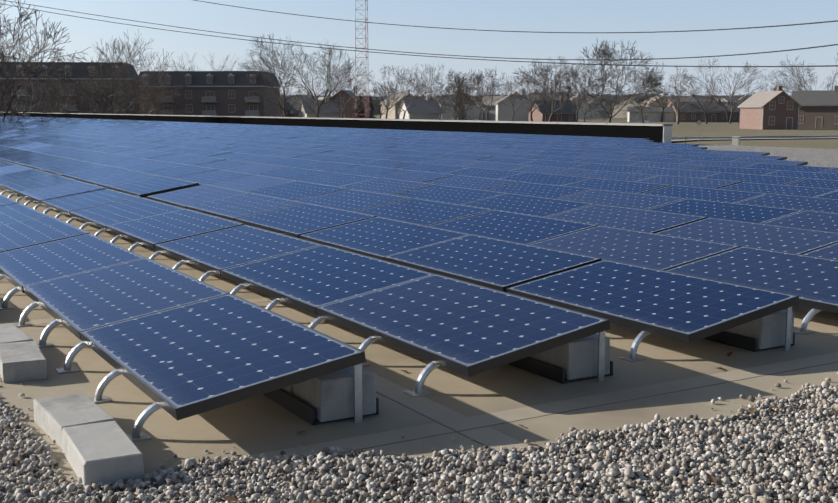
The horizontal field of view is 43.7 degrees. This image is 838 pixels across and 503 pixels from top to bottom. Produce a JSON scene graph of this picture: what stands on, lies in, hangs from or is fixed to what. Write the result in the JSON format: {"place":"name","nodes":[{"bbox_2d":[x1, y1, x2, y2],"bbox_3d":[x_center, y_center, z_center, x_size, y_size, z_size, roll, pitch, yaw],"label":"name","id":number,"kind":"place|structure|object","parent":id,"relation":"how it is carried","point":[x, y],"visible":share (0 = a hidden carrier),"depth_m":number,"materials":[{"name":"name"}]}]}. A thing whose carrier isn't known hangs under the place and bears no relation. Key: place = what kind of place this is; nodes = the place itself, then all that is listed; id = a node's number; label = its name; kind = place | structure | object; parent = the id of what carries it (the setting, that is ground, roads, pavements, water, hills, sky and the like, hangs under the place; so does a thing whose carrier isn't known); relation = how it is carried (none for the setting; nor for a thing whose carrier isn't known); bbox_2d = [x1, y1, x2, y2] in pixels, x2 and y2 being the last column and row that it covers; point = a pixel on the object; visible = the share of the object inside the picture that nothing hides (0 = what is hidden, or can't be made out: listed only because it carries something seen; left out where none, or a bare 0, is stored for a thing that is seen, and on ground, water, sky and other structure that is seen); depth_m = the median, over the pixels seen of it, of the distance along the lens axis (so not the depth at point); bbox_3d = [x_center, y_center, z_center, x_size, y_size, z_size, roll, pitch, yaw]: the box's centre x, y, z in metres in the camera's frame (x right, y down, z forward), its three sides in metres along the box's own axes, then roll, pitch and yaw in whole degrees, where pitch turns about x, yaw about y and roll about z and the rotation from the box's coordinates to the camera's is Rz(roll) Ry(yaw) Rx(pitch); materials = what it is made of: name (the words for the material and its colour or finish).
{"place":"outdoors","nodes":[
{"label":"outdoors","id":0,"kind":"place"},
{"bbox_2d":[0,0,837,96],"label":"sky","id":1,"kind":"structure","parent":0,"point":[532,16],"materials":[{"name":"blue"}]},
{"bbox_2d":[0,0,837,66],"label":"power lines","id":2,"kind":"object","parent":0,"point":[504,31],"visible":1,"depth_m":114.74,"materials":[{"name":"grey metal"}]},
{"bbox_2d":[375,115,837,148],"bbox_3d":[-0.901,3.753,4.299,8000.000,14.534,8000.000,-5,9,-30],"label":"terrain","id":3,"kind":"structure","parent":0,"point":[690,129],"depth_m":158.53,"materials":[{"name":"beige soil"}]},
{"bbox_2d":[0,34,72,115],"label":"bare tree","id":4,"kind":"object","parent":3,"relation":"on","point":[32,82],"visible":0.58,"depth_m":141.02,"materials":[{"name":"brown plant"}]},
{"bbox_2d":[0,0,89,122],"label":"bare tree","id":5,"kind":"object","parent":3,"relation":"on","point":[28,70],"visible":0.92,"depth_m":77.59,"materials":[{"name":"brown plant"}]},
{"bbox_2d":[18,54,119,113],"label":"bare tree","id":6,"kind":"object","parent":3,"relation":"on","point":[64,98],"visible":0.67,"depth_m":161.63,"materials":[{"name":"brown plant"}]},
{"bbox_2d":[0,62,140,113],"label":"apartments","id":7,"kind":"structure","parent":3,"relation":"on","point":[77,68],"depth_m":202.43,"materials":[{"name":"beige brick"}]},
{"bbox_2d":[40,41,178,113],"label":"bare tree","id":8,"kind":"object","parent":3,"relation":"on","point":[117,97],"visible":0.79,"depth_m":155.54,"materials":[{"name":"brown plant"}]},
{"bbox_2d":[51,29,191,114],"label":"bare tree","id":9,"kind":"object","parent":3,"relation":"on","point":[123,71],"visible":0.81,"depth_m":158.29,"materials":[{"name":"brown plant"}]},
{"bbox_2d":[69,51,189,114],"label":"bare tree","id":10,"kind":"object","parent":3,"relation":"on","point":[149,105],"visible":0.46,"depth_m":170.12,"materials":[{"name":"brown plant"}]},
{"bbox_2d":[166,56,201,70],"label":"bare tree","id":11,"kind":"object","parent":3,"relation":"on","point":[184,65],"visible":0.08,"depth_m":294.83,"materials":[{"name":"brown plant"}]},
{"bbox_2d":[162,51,239,70],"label":"bare tree","id":12,"kind":"object","parent":3,"relation":"on","point":[207,63],"visible":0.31,"depth_m":288.44,"materials":[{"name":"brown plant"}]},
{"bbox_2d":[138,71,280,116],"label":"apartments","id":13,"kind":"structure","parent":3,"relation":"on","point":[214,93],"depth_m":220.24,"materials":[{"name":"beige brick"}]},
{"bbox_2d":[216,57,258,70],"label":"bare tree","id":14,"kind":"object","parent":3,"relation":"on","point":[240,65],"visible":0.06,"depth_m":289.51,"materials":[{"name":"brown plant"}]},
{"bbox_2d":[236,35,301,116],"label":"bare tree","id":15,"kind":"object","parent":3,"relation":"on","point":[269,74],"visible":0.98,"depth_m":192.61,"materials":[{"name":"brown plant"}]},
{"bbox_2d":[244,62,305,102],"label":"bare tree","id":16,"kind":"object","parent":3,"relation":"on","point":[286,81],"visible":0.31,"depth_m":273.45,"materials":[{"name":"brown plant"}]},
{"bbox_2d":[280,85,298,108],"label":"bare street tree","id":17,"kind":"object","parent":3,"relation":"on","point":[288,98],"visible":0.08,"depth_m":263.29,"materials":[{"name":"brown plant"}]},
{"bbox_2d":[280,95,299,116],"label":"suburban house","id":18,"kind":"structure","parent":3,"relation":"on","point":[295,113],"depth_m":265.56,"materials":[{"name":"brick"}]},
{"bbox_2d":[280,73,306,116],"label":"bare street tree","id":19,"kind":"object","parent":3,"relation":"on","point":[286,106],"visible":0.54,"depth_m":261.21,"materials":[{"name":"brown plant"}]},
{"bbox_2d":[286,92,311,116],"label":"suburban house","id":20,"kind":"structure","parent":3,"relation":"on","point":[304,97],"depth_m":304.90,"materials":[{"name":"grey"}]},
{"bbox_2d":[287,79,339,112],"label":"bare street tree","id":21,"kind":"object","parent":3,"relation":"on","point":[312,98],"visible":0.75,"depth_m":253.06,"materials":[{"name":"brown plant"}]},
{"bbox_2d":[258,38,369,116],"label":"bare tree","id":22,"kind":"object","parent":3,"relation":"on","point":[308,83],"visible":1,"depth_m":190.26,"materials":[{"name":"brown plant"}]},
{"bbox_2d":[298,96,340,117],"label":"suburban house","id":23,"kind":"structure","parent":3,"relation":"on","point":[325,113],"depth_m":259.60,"materials":[{"name":"grey"}]},
{"bbox_2d":[304,57,365,97],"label":"bare tree","id":24,"kind":"object","parent":3,"relation":"on","point":[335,76],"visible":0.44,"depth_m":324.07,"materials":[{"name":"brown plant"}]},
{"bbox_2d":[316,60,372,97],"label":"bare tree","id":25,"kind":"object","parent":3,"relation":"on","point":[346,78],"visible":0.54,"depth_m":292.45,"materials":[{"name":"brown plant"}]},
{"bbox_2d":[325,78,366,117],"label":"bare street tree","id":26,"kind":"object","parent":3,"relation":"on","point":[341,109],"visible":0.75,"depth_m":255.50,"materials":[{"name":"brown plant"}]},
{"bbox_2d":[329,87,367,117],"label":"suburban house","id":27,"kind":"structure","parent":3,"relation":"on","point":[345,94],"depth_m":280.55,"materials":[{"name":"brick"}]},
{"bbox_2d":[353,94,365,117],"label":"conifer tree","id":28,"kind":"object","parent":3,"relation":"on","point":[361,112],"visible":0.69,"depth_m":227.01,"materials":[{"name":"green plant"}]},
{"bbox_2d":[355,0,368,117],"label":"lattice tower","id":29,"kind":"structure","parent":3,"relation":"on","point":[356,57],"depth_m":169.00,"materials":[{"name":"grey metal"}]},
{"bbox_2d":[365,96,375,118],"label":"conifer tree","id":30,"kind":"object","parent":3,"relation":"on","point":[371,113],"visible":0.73,"depth_m":233.15,"materials":[{"name":"green plant"}]},
{"bbox_2d":[369,83,408,118],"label":"bare street tree","id":31,"kind":"object","parent":3,"relation":"on","point":[387,105],"visible":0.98,"depth_m":233.32,"materials":[{"name":"brown plant"}]},
{"bbox_2d":[362,65,421,118],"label":"bare tree","id":32,"kind":"object","parent":3,"relation":"on","point":[390,95],"visible":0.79,"depth_m":291.87,"materials":[{"name":"brown plant"}]},
{"bbox_2d":[379,90,416,118],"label":"suburban house","id":33,"kind":"structure","parent":3,"relation":"on","point":[394,112],"depth_m":302.25,"materials":[{"name":"beige"}]},
{"bbox_2d":[382,71,425,95],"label":"bare tree","id":34,"kind":"object","parent":3,"relation":"on","point":[406,84],"visible":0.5,"depth_m":325.25,"materials":[{"name":"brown plant"}]},
{"bbox_2d":[379,80,439,118],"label":"bare street tree","id":35,"kind":"object","parent":3,"relation":"on","point":[417,96],"visible":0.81,"depth_m":263.59,"materials":[{"name":"brown plant"}]},
{"bbox_2d":[0,188,837,483],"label":"roof surface","id":36,"kind":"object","parent":3,"relation":"on","point":[666,379],"depth_m":4.72,"materials":[{"name":"beige concrete"}]},
{"bbox_2d":[0,112,672,142],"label":"roof parapet","id":37,"kind":"structure","parent":36,"relation":"on","point":[659,133],"depth_m":49.85,"materials":[{"name":"brown metal"}]},
{"bbox_2d":[0,310,793,487],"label":"concrete blocks","id":38,"kind":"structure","parent":36,"relation":"on","point":[94,443],"depth_m":4.30,"materials":[{"name":"grey concrete"}]},
{"bbox_2d":[0,146,814,441],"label":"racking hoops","id":39,"kind":"object","parent":36,"relation":"on","point":[412,393],"visible":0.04,"depth_m":4.93,"materials":[{"name":"metal"}]},
{"bbox_2d":[0,188,821,437],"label":"curved support tubes","id":40,"kind":"object","parent":36,"relation":"on","point":[151,409],"visible":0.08,"depth_m":5.68,"materials":[{"name":"metal"}]},
{"bbox_2d":[0,116,837,420],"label":"solar panels","id":41,"kind":"object","parent":36,"relation":"on","point":[468,254],"visible":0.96,"depth_m":8.25,"materials":[{"name":"blue"}]},
{"bbox_2d":[1,144,837,502],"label":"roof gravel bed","id":42,"kind":"object","parent":36,"relation":"on","point":[819,158],"visible":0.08,"depth_m":3.92,"materials":[{"name":"grey gravel"}]},
{"bbox_2d":[0,372,837,502],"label":"roof gravel stones","id":43,"kind":"object","parent":42,"relation":"on","point":[773,436],"visible":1,"depth_m":3.68,"materials":[{"name":"grey gravel"}]},
{"bbox_2d":[3,352,837,502],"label":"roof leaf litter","id":44,"kind":"object","parent":36,"relation":"on","point":[713,479],"visible":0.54,"depth_m":3.76,"materials":[{"name":"brown plant"}]},
{"bbox_2d":[263,331,794,424],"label":"ballast trays","id":45,"kind":"object","parent":36,"relation":"on","point":[299,408],"visible":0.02,"depth_m":4.99,"materials":[{"name":"metal"}]},
{"bbox_2d":[398,96,442,119],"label":"suburban house","id":46,"kind":"structure","parent":3,"relation":"on","point":[421,109],"depth_m":271.48,"materials":[{"name":"grey"}]},
{"bbox_2d":[399,63,463,108],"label":"bare tree","id":47,"kind":"object","parent":3,"relation":"on","point":[432,74],"visible":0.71,"depth_m":286.26,"materials":[{"name":"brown plant"}]},
{"bbox_2d":[413,77,454,119],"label":"bare street tree","id":48,"kind":"object","parent":3,"relation":"on","point":[435,95],"visible":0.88,"depth_m":239.08,"materials":[{"name":"brown plant"}]},
{"bbox_2d":[431,71,477,119],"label":"bare tree","id":49,"kind":"object","parent":3,"relation":"on","point":[460,92],"visible":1,"depth_m":209.64,"materials":[{"name":"brown plant"}]},
{"bbox_2d":[437,96,475,119],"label":"suburban house","id":50,"kind":"structure","parent":3,"relation":"on","point":[448,114],"depth_m":287.24,"materials":[{"name":"grey"}]},
{"bbox_2d":[451,88,466,119],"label":"conifer tree","id":51,"kind":"object","parent":3,"relation":"on","point":[461,117],"visible":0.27,"depth_m":237.17,"materials":[{"name":"green plant"}]},
{"bbox_2d":[441,81,489,116],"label":"bare street tree","id":52,"kind":"object","parent":3,"relation":"on","point":[468,95],"visible":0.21,"depth_m":264.34,"materials":[{"name":"brown plant"}]},
{"bbox_2d":[471,95,479,118],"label":"suburban house","id":53,"kind":"structure","parent":3,"relation":"on","point":[476,112],"depth_m":361.80,"materials":[{"name":"beige"}]},
{"bbox_2d":[459,72,499,120],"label":"bare street tree","id":54,"kind":"object","parent":3,"relation":"on","point":[482,92],"visible":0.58,"depth_m":239.17,"materials":[{"name":"brown plant"}]},
{"bbox_2d":[444,68,523,119],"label":"bare tree","id":55,"kind":"object","parent":3,"relation":"on","point":[478,80],"visible":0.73,"depth_m":223.86,"materials":[{"name":"brown plant"}]},
{"bbox_2d":[477,93,505,120],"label":"suburban house","id":56,"kind":"structure","parent":3,"relation":"on","point":[492,114],"depth_m":294.98,"materials":[{"name":"grey"}]},
{"bbox_2d":[476,69,527,114],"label":"bare tree","id":57,"kind":"object","parent":3,"relation":"on","point":[497,83],"visible":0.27,"depth_m":313.21,"materials":[{"name":"brown plant"}]},
{"bbox_2d":[495,89,530,120],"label":"suburban house","id":58,"kind":"structure","parent":3,"relation":"on","point":[504,112],"depth_m":275.24,"materials":[{"name":"grey"}]},
{"bbox_2d":[285,94,751,114],"bbox_3d":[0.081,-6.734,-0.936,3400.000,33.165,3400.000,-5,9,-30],"label":"trees","id":59,"kind":"object","parent":3,"relation":"on","point":[705,98],"visible":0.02,"depth_m":968.44,"materials":[{"name":"brown plant"}]},
{"bbox_2d":[498,78,547,120],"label":"bare street tree","id":60,"kind":"object","parent":3,"relation":"on","point":[513,103],"visible":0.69,"depth_m":255.25,"materials":[{"name":"brown plant"}]},
{"bbox_2d":[506,61,568,120],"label":"bare tree","id":61,"kind":"object","parent":3,"relation":"on","point":[535,95],"visible":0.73,"depth_m":205.79,"materials":[{"name":"brown plant"}]},
{"bbox_2d":[514,84,560,121],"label":"bare street tree","id":62,"kind":"object","parent":3,"relation":"on","point":[545,101],"visible":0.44,"depth_m":234.79,"materials":[{"name":"brown plant"}]},
{"bbox_2d":[527,89,569,100],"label":"roof","id":63,"kind":"structure","parent":3,"relation":"on","point":[549,95],"depth_m":294.02,"materials":[{"name":"grey"}]},
{"bbox_2d":[526,97,578,121],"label":"suburban house","id":64,"kind":"structure","parent":3,"relation":"on","point":[563,115],"depth_m":266.32,"materials":[{"name":"brick"}]},
{"bbox_2d":[536,65,577,91],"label":"bare tree","id":65,"kind":"object","parent":3,"relation":"on","point":[554,82],"visible":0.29,"depth_m":322.33,"materials":[{"name":"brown plant"}]},
{"bbox_2d":[512,57,611,121],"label":"bare tree","id":66,"kind":"object","parent":3,"relation":"on","point":[545,88],"visible":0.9,"depth_m":185.82,"materials":[{"name":"brown plant"}]},
{"bbox_2d":[549,61,608,121],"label":"bare tree","id":67,"kind":"object","parent":3,"relation":"on","point":[579,88],"visible":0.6,"depth_m":234.16,"materials":[{"name":"brown plant"}]},
{"bbox_2d":[570,95,590,118],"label":"suburban house","id":68,"kind":"structure","parent":3,"relation":"on","point":[580,115],"depth_m":358.69,"materials":[{"name":"grey"}]},
{"bbox_2d":[563,81,605,121],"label":"bare street tree","id":69,"kind":"object","parent":3,"relation":"on","point":[586,109],"visible":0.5,"depth_m":258.82,"materials":[{"name":"brown plant"}]},
{"bbox_2d":[585,96,610,117],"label":"suburban house","id":70,"kind":"structure","parent":3,"relation":"on","point":[597,110],"depth_m":393.35,"materials":[{"name":"grey"}]},
{"bbox_2d":[554,39,669,122],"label":"bare tree","id":71,"kind":"object","parent":3,"relation":"on","point":[605,53],"visible":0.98,"depth_m":142.24,"materials":[{"name":"brown plant"}]},
{"bbox_2d":[613,95,640,117],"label":"suburban house","id":72,"kind":"structure","parent":3,"relation":"on","point":[619,114],"depth_m":416.13,"materials":[{"name":"beige"}]},
{"bbox_2d":[606,73,657,122],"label":"bare street tree","id":73,"kind":"object","parent":3,"relation":"on","point":[638,94],"visible":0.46,"depth_m":244.15,"materials":[{"name":"brown plant"}]},
{"bbox_2d":[626,106,674,121],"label":"white garage","id":74,"kind":"structure","parent":3,"relation":"on","point":[655,117],"depth_m":290.61,"materials":[{"name":"grey"}]},
{"bbox_2d":[640,93,665,105],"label":"roof","id":75,"kind":"structure","parent":3,"relation":"on","point":[655,103],"depth_m":372.62,"materials":[{"name":"beige"}]},
{"bbox_2d":[623,61,698,121],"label":"bare tree","id":76,"kind":"object","parent":3,"relation":"on","point":[666,90],"visible":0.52,"depth_m":286.89,"materials":[{"name":"brown plant"}]},
{"bbox_2d":[659,71,700,123],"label":"bare street tree","id":77,"kind":"object","parent":3,"relation":"on","point":[677,92],"visible":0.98,"depth_m":246.67,"materials":[{"name":"brown plant"}]},
{"bbox_2d":[664,96,704,105],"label":"roof","id":78,"kind":"structure","parent":3,"relation":"on","point":[687,99],"depth_m":367.06,"materials":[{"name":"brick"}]},
{"bbox_2d":[665,77,723,123],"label":"bare street tree","id":79,"kind":"object","parent":3,"relation":"on","point":[702,109],"visible":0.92,"depth_m":253.10,"materials":[{"name":"brown plant"}]},
{"bbox_2d":[696,120,701,143],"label":"sign post","id":80,"kind":"object","parent":3,"relation":"on","point":[699,122],"visible":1,"depth_m":113.22,"materials":[{"name":"silver metal"}]},
{"bbox_2d":[670,98,739,121],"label":"house","id":81,"kind":"structure","parent":3,"relation":"on","point":[695,115],"depth_m":287.10,"materials":[{"name":"beige"}]},
{"bbox_2d":[685,137,739,144],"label":"utility box","id":82,"kind":"object","parent":3,"relation":"on","point":[735,140],"visible":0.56,"depth_m":106.33,"materials":[{"name":"white"}]},
{"bbox_2d":[670,57,768,121],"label":"bare tree","id":83,"kind":"object","parent":3,"relation":"on","point":[741,81],"visible":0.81,"depth_m":284.15,"materials":[{"name":"brown plant"}]},
{"bbox_2d":[709,93,734,101],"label":"suburban house","id":84,"kind":"structure","parent":3,"relation":"on","point":[725,99],"depth_m":401.91,"materials":[{"name":"grey"}]},
{"bbox_2d":[708,72,766,123],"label":"bare street tree","id":85,"kind":"object","parent":3,"relation":"on","point":[720,97],"visible":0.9,"depth_m":256.21,"materials":[{"name":"brown plant"}]},
{"bbox_2d":[735,92,754,107],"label":"roof","id":86,"kind":"structure","parent":3,"relation":"on","point":[742,99],"depth_m":369.05,"materials":[{"name":"grey"}]},
{"bbox_2d":[738,86,801,129],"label":"brick house","id":87,"kind":"structure","parent":3,"relation":"on","point":[778,109],"depth_m":187.86,"materials":[{"name":"red brick"}]},
{"bbox_2d":[768,80,782,90],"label":"bare street tree","id":88,"kind":"object","parent":3,"relation":"on","point":[773,86],"visible":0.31,"depth_m":254.33,"materials":[{"name":"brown plant"}]},
{"bbox_2d":[757,55,814,93],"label":"bare tree","id":89,"kind":"object","parent":3,"relation":"on","point":[785,75],"visible":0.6,"depth_m":279.42,"materials":[{"name":"brown plant"}]},
{"bbox_2d":[777,58,837,96],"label":"bare tree","id":90,"kind":"object","parent":3,"relation":"on","point":[797,76],"visible":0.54,"depth_m":257.29,"materials":[{"name":"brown plant"}]},
{"bbox_2d":[782,72,835,93],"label":"bare street tree","id":91,"kind":"object","parent":3,"relation":"on","point":[801,81],"visible":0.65,"depth_m":238.95,"materials":[{"name":"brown plant"}]},
{"bbox_2d":[791,86,837,128],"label":"dark house","id":92,"kind":"structure","parent":3,"relation":"on","point":[818,109],"depth_m":199.01,"materials":[{"name":"brown"}]},
{"bbox_2d":[672,135,837,140],"bbox_3d":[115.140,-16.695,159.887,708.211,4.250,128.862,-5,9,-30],"label":"street","id":93,"kind":"structure","parent":0,"point":[759,137],"depth_m":132.82,"materials":[{"name":"grey asphalt"}]}
]}

